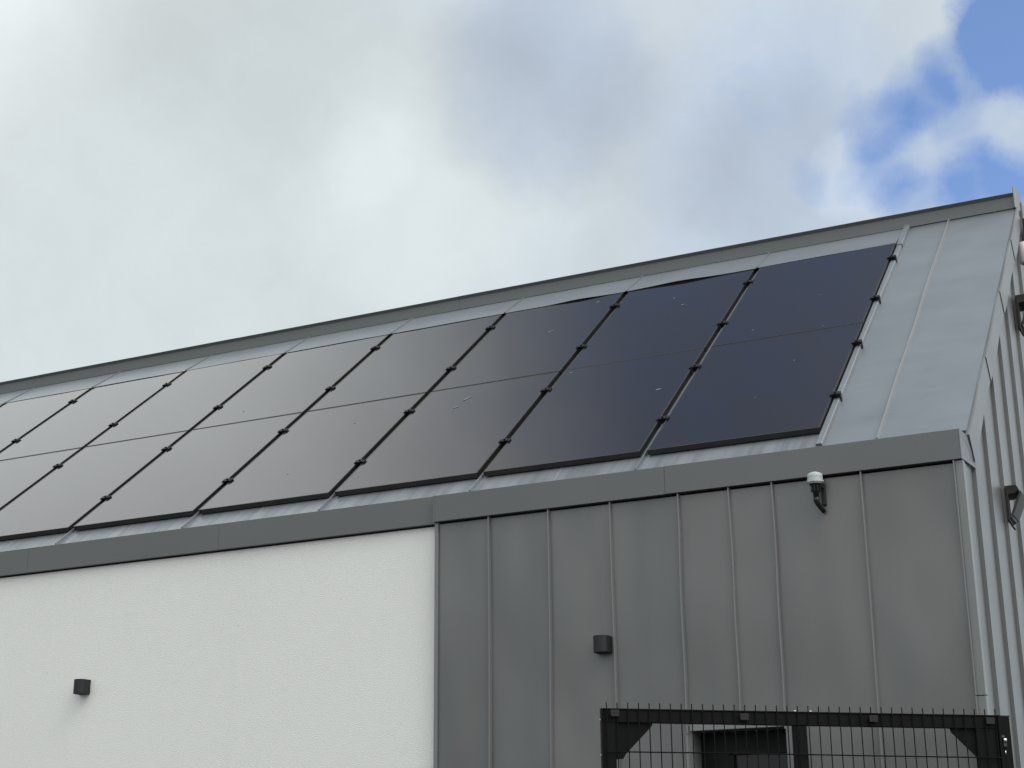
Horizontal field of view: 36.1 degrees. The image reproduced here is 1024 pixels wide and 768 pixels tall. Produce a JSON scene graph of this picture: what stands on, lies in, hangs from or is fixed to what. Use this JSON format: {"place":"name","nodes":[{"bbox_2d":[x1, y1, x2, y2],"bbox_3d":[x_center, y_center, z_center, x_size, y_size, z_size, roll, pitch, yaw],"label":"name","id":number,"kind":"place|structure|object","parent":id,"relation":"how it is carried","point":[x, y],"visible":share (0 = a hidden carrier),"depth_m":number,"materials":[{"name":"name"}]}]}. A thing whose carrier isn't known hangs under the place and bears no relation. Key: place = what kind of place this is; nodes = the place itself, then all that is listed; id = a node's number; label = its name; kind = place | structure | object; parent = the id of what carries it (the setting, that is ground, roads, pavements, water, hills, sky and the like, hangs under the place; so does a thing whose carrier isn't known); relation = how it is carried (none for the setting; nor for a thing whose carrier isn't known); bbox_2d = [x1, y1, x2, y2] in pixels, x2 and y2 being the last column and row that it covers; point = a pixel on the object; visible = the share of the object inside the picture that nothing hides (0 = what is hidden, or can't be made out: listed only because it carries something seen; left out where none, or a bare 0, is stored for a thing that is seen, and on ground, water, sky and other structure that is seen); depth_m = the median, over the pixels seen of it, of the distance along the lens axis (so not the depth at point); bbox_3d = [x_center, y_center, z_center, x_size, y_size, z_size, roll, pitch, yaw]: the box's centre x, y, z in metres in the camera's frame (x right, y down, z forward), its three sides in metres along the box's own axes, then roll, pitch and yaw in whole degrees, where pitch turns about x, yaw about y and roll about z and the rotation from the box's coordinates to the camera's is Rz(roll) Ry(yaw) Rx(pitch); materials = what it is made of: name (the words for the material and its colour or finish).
{"place":"outdoors","nodes":[
{"label":"outdoors","id":0,"kind":"place"},
{"bbox_2d":[0,0,1023,381],"label":"sky","id":1,"kind":"structure","parent":0,"point":[175,174],"materials":[{"name":"white"}]},
{"label":"ground","id":2,"kind":"structure","parent":0,"visible":0},
{"bbox_2d":[0,186,1023,767],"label":"zinc clad building","id":3,"kind":"structure","parent":2,"relation":"on","point":[454,624],"depth_m":9.73,"materials":[{"name":"grey metal"}]},
{"bbox_2d":[0,448,81,509],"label":"solar panel","id":4,"kind":"object","parent":3,"relation":"on","point":[20,476],"visible":0.91,"depth_m":13.55,"materials":[{"name":"grey"}]},
{"bbox_2d":[0,388,91,452],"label":"solar panel","id":5,"kind":"object","parent":3,"relation":"on","point":[20,419],"visible":0.93,"depth_m":15.46,"materials":[{"name":"grey"}]},
{"bbox_2d":[73,679,90,694],"bbox_3d":[-2.984,2.097,10.891,0.090,0.100,0.097,-9,-20,25],"label":"wall lamp","id":6,"kind":"object","parent":3,"relation":"attached to","point":[81,686],"visible":1,"depth_m":10.86,"materials":[{"name":"black"}]},
{"bbox_2d":[0,371,184,460],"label":"solar panel","id":7,"kind":"object","parent":3,"relation":"on","point":[86,419],"visible":0.93,"depth_m":14.67,"materials":[{"name":"grey"}]},
{"bbox_2d":[0,431,187,540],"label":"solar panel","id":8,"kind":"object","parent":3,"relation":"on","point":[66,496],"visible":0.92,"depth_m":12.70,"materials":[{"name":"grey"}]},
{"bbox_2d":[100,495,110,500],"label":"panel clamp","id":9,"kind":"object","parent":3,"relation":"on","point":[105,497],"visible":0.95,"depth_m":12.16,"materials":[{"name":"black metal"}]},
{"bbox_2d":[161,446,171,451],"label":"panel clamp","id":10,"kind":"object","parent":3,"relation":"on","point":[166,448],"visible":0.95,"depth_m":12.93,"materials":[{"name":"black metal"}]},
{"bbox_2d":[86,353,283,446],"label":"solar panel","id":11,"kind":"object","parent":3,"relation":"on","point":[188,400],"visible":1,"depth_m":14.17,"materials":[{"name":"grey"}]},
{"bbox_2d":[73,413,302,530],"bbox_3d":[-2.488,0.665,12.277,1.101,0.037,1.738,-9,19,25],"label":"solar panel","id":12,"kind":"object","parent":3,"relation":"on","point":[189,473],"visible":1,"depth_m":12.15,"materials":[{"name":"grey"}]},
{"bbox_2d":[222,478,233,484],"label":"panel clamp","id":13,"kind":"object","parent":3,"relation":"on","point":[227,480],"visible":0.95,"depth_m":11.68,"materials":[{"name":"black metal"}]},
{"bbox_2d":[277,428,287,434],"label":"panel clamp","id":14,"kind":"object","parent":3,"relation":"on","point":[282,430],"visible":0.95,"depth_m":12.44,"materials":[{"name":"black metal"}]},
{"bbox_2d":[193,334,389,429],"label":"solar panel","id":15,"kind":"object","parent":3,"relation":"on","point":[300,381],"visible":0.98,"depth_m":13.69,"materials":[{"name":"grey"}]},
{"bbox_2d":[198,393,426,513],"bbox_3d":[-1.458,0.501,11.794,1.101,0.039,1.738,-9,19,25],"label":"solar panel","id":16,"kind":"object","parent":3,"relation":"on","point":[312,455],"visible":0.95,"depth_m":11.67,"materials":[{"name":"grey"}]},
{"bbox_2d":[325,386,334,391],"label":"panel clamp","id":17,"kind":"object","parent":3,"relation":"on","point":[329,388],"visible":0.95,"depth_m":13.17,"materials":[{"name":"black metal"}]},
{"bbox_2d":[354,459,365,465],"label":"panel clamp","id":18,"kind":"object","parent":3,"relation":"on","point":[359,462],"visible":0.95,"depth_m":11.20,"materials":[{"name":"black metal"}]},
{"bbox_2d":[308,314,502,411],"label":"solar panel","id":19,"kind":"object","parent":3,"relation":"on","point":[407,363],"visible":0.94,"depth_m":13.20,"materials":[{"name":"grey"}]},
{"bbox_2d":[403,409,414,414],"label":"panel clamp","id":20,"kind":"object","parent":3,"relation":"on","point":[408,411],"visible":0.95,"depth_m":11.96,"materials":[{"name":"black metal"}]},
{"bbox_2d":[335,371,560,495],"bbox_3d":[-0.427,0.337,11.311,1.101,0.040,1.738,-9,19,25],"label":"solar panel","id":21,"kind":"object","parent":3,"relation":"on","point":[448,435],"visible":0.99,"depth_m":11.18,"materials":[{"name":"grey"}]},
{"bbox_2d":[445,366,455,371],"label":"panel clamp","id":22,"kind":"object","parent":3,"relation":"on","point":[450,368],"visible":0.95,"depth_m":12.69,"materials":[{"name":"black metal"}]},
{"bbox_2d":[498,438,510,446],"bbox_3d":[-0.043,0.404,10.738,0.080,0.072,0.044,-9,20,25],"label":"panel clamp","id":23,"kind":"object","parent":3,"relation":"on","point":[503,441],"visible":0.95,"depth_m":10.72,"materials":[{"name":"black metal"}]},
{"bbox_2d":[432,292,624,391],"bbox_3d":[0.166,-0.347,12.806,1.101,0.039,1.738,-9,20,25],"label":"solar panel","id":24,"kind":"object","parent":3,"relation":"on","point":[532,342],"visible":0.98,"depth_m":12.72,"materials":[{"name":"grey"}]},
{"bbox_2d":[540,387,551,394],"bbox_3d":[0.254,0.061,11.489,0.080,0.072,0.044,-9,20,25],"label":"panel clamp","id":25,"kind":"object","parent":3,"relation":"on","point":[545,390],"visible":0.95,"depth_m":11.47,"materials":[{"name":"black metal"}]},
{"bbox_2d":[576,344,586,351],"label":"panel clamp","id":26,"kind":"object","parent":3,"relation":"on","point":[580,346],"visible":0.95,"depth_m":12.20,"materials":[{"name":"black metal"}]},
{"bbox_2d":[483,348,705,476],"bbox_3d":[0.604,0.174,10.828,1.101,0.037,1.738,-9,20,25],"label":"solar panel","id":27,"kind":"object","parent":3,"relation":"on","point":[599,413],"visible":1,"depth_m":10.70,"materials":[{"name":"grey"}]},
{"bbox_2d":[593,635,611,653],"bbox_3d":[0.525,1.524,9.205,0.090,0.100,0.097,-9,-20,25],"label":"wall lamp","id":28,"kind":"object","parent":3,"relation":"attached to","point":[602,644],"visible":1,"depth_m":9.17,"materials":[{"name":"black metal"}]},
{"bbox_2d":[609,303,619,310],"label":"panel clamp","id":29,"kind":"object","parent":3,"relation":"on","point":[614,306],"visible":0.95,"depth_m":12.99,"materials":[{"name":"black metal"}]},
{"bbox_2d":[566,269,755,369],"bbox_3d":[1.196,-0.510,12.323,1.101,0.040,1.738,-9,19,25],"label":"solar panel","id":30,"kind":"object","parent":3,"relation":"on","point":[667,319],"visible":0.96,"depth_m":12.24,"materials":[{"name":"grey"}]},
{"bbox_2d":[656,415,668,424],"bbox_3d":[0.987,0.241,10.254,0.080,0.072,0.044,-9,20,25],"label":"panel clamp","id":31,"kind":"object","parent":3,"relation":"on","point":[662,419],"visible":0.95,"depth_m":10.24,"materials":[{"name":"black metal"}]},
{"bbox_2d":[689,364,700,371],"bbox_3d":[1.286,-0.104,11.008,0.080,0.072,0.044,-9,20,25],"label":"panel clamp","id":32,"kind":"object","parent":3,"relation":"on","point":[694,367],"visible":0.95,"depth_m":10.99,"materials":[{"name":"black metal"}]},
{"bbox_2d":[717,320,727,328],"bbox_3d":[1.575,-0.437,11.737,0.080,0.072,0.044,-9,19,25],"label":"panel clamp","id":33,"kind":"object","parent":3,"relation":"on","point":[721,323],"visible":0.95,"depth_m":11.72,"materials":[{"name":"black metal"}]},
{"bbox_2d":[701,729,787,767],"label":"window","id":34,"kind":"structure","parent":3,"relation":"in","point":[772,734],"depth_m":8.86,"materials":[{"name":"black"}]},
{"bbox_2d":[743,280,753,286],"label":"panel clamp","id":35,"kind":"object","parent":3,"relation":"on","point":[747,282],"visible":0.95,"depth_m":12.50,"materials":[{"name":"black metal"}]},
{"bbox_2d":[647,323,862,454],"bbox_3d":[1.635,0.011,10.345,1.101,0.039,1.738,-9,20,25],"label":"solar panel","id":36,"kind":"object","parent":3,"relation":"on","point":[782,386],"visible":1,"depth_m":10.21,"materials":[{"name":"grey"}]},
{"bbox_2d":[711,243,895,346],"bbox_3d":[2.227,-0.674,11.839,1.101,0.038,1.738,-9,20,25],"label":"solar panel","id":37,"kind":"object","parent":3,"relation":"on","point":[818,293],"visible":1,"depth_m":11.75,"materials":[{"name":"grey"}]},
{"bbox_2d":[807,471,826,512],"bbox_3d":[1.715,0.608,8.851,0.093,0.228,0.132,-9,-20,25],"label":"light sensor","id":38,"kind":"object","parent":3,"relation":"attached to","point":[815,482],"visible":1,"depth_m":8.82,"materials":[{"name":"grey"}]},
{"bbox_2d":[829,391,842,401],"bbox_3d":[2.014,0.081,9.773,0.066,0.077,0.044,-9,19,25],"label":"panel clamp","id":39,"kind":"object","parent":3,"relation":"on","point":[835,394],"visible":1,"depth_m":9.76,"materials":[{"name":"black metal"}]},
{"bbox_2d":[851,339,862,348],"bbox_3d":[2.311,-0.262,10.524,0.066,0.077,0.044,-9,19,25],"label":"panel clamp","id":40,"kind":"object","parent":3,"relation":"on","point":[856,342],"visible":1,"depth_m":10.51,"materials":[{"name":"black metal"}]},
{"bbox_2d":[870,295,880,303],"bbox_3d":[2.603,-0.600,11.262,0.066,0.077,0.044,-9,20,25],"label":"panel clamp","id":41,"kind":"object","parent":3,"relation":"on","point":[875,297],"visible":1,"depth_m":11.25,"materials":[{"name":"black metal"}]},
{"bbox_2d":[887,255,897,262],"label":"panel clamp","id":42,"kind":"object","parent":3,"relation":"on","point":[891,257],"visible":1,"depth_m":12.01,"materials":[{"name":"black metal"}]},
{"bbox_2d":[1004,485,1023,529],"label":"floodlight","id":43,"kind":"object","parent":3,"relation":"attached to","point":[1013,492],"visible":1,"depth_m":9.66,"materials":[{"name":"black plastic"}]},
{"bbox_2d":[1015,294,1023,336],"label":"floodlight","id":44,"kind":"object","parent":3,"relation":"attached to","point":[1019,300],"visible":1,"depth_m":11.44,"materials":[{"name":"black plastic"}]},
{"bbox_2d":[1018,241,1023,264],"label":"motion detector","id":45,"kind":"object","parent":3,"relation":"attached to","point":[1021,249],"visible":0.93,"depth_m":12.16,"materials":[{"name":"white plastic"}]},
{"bbox_2d":[1000,715,1013,767],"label":"gate post","id":46,"kind":"object","parent":2,"relation":"on","point":[1006,741],"visible":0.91,"depth_m":7.76,"materials":[{"name":"black metal"}]},
{"bbox_2d":[600,702,1004,767],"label":"gate","id":47,"kind":"structure","parent":46,"relation":"attached to","point":[623,731],"depth_m":7.66,"materials":[{"name":"black metal"}]}
]}

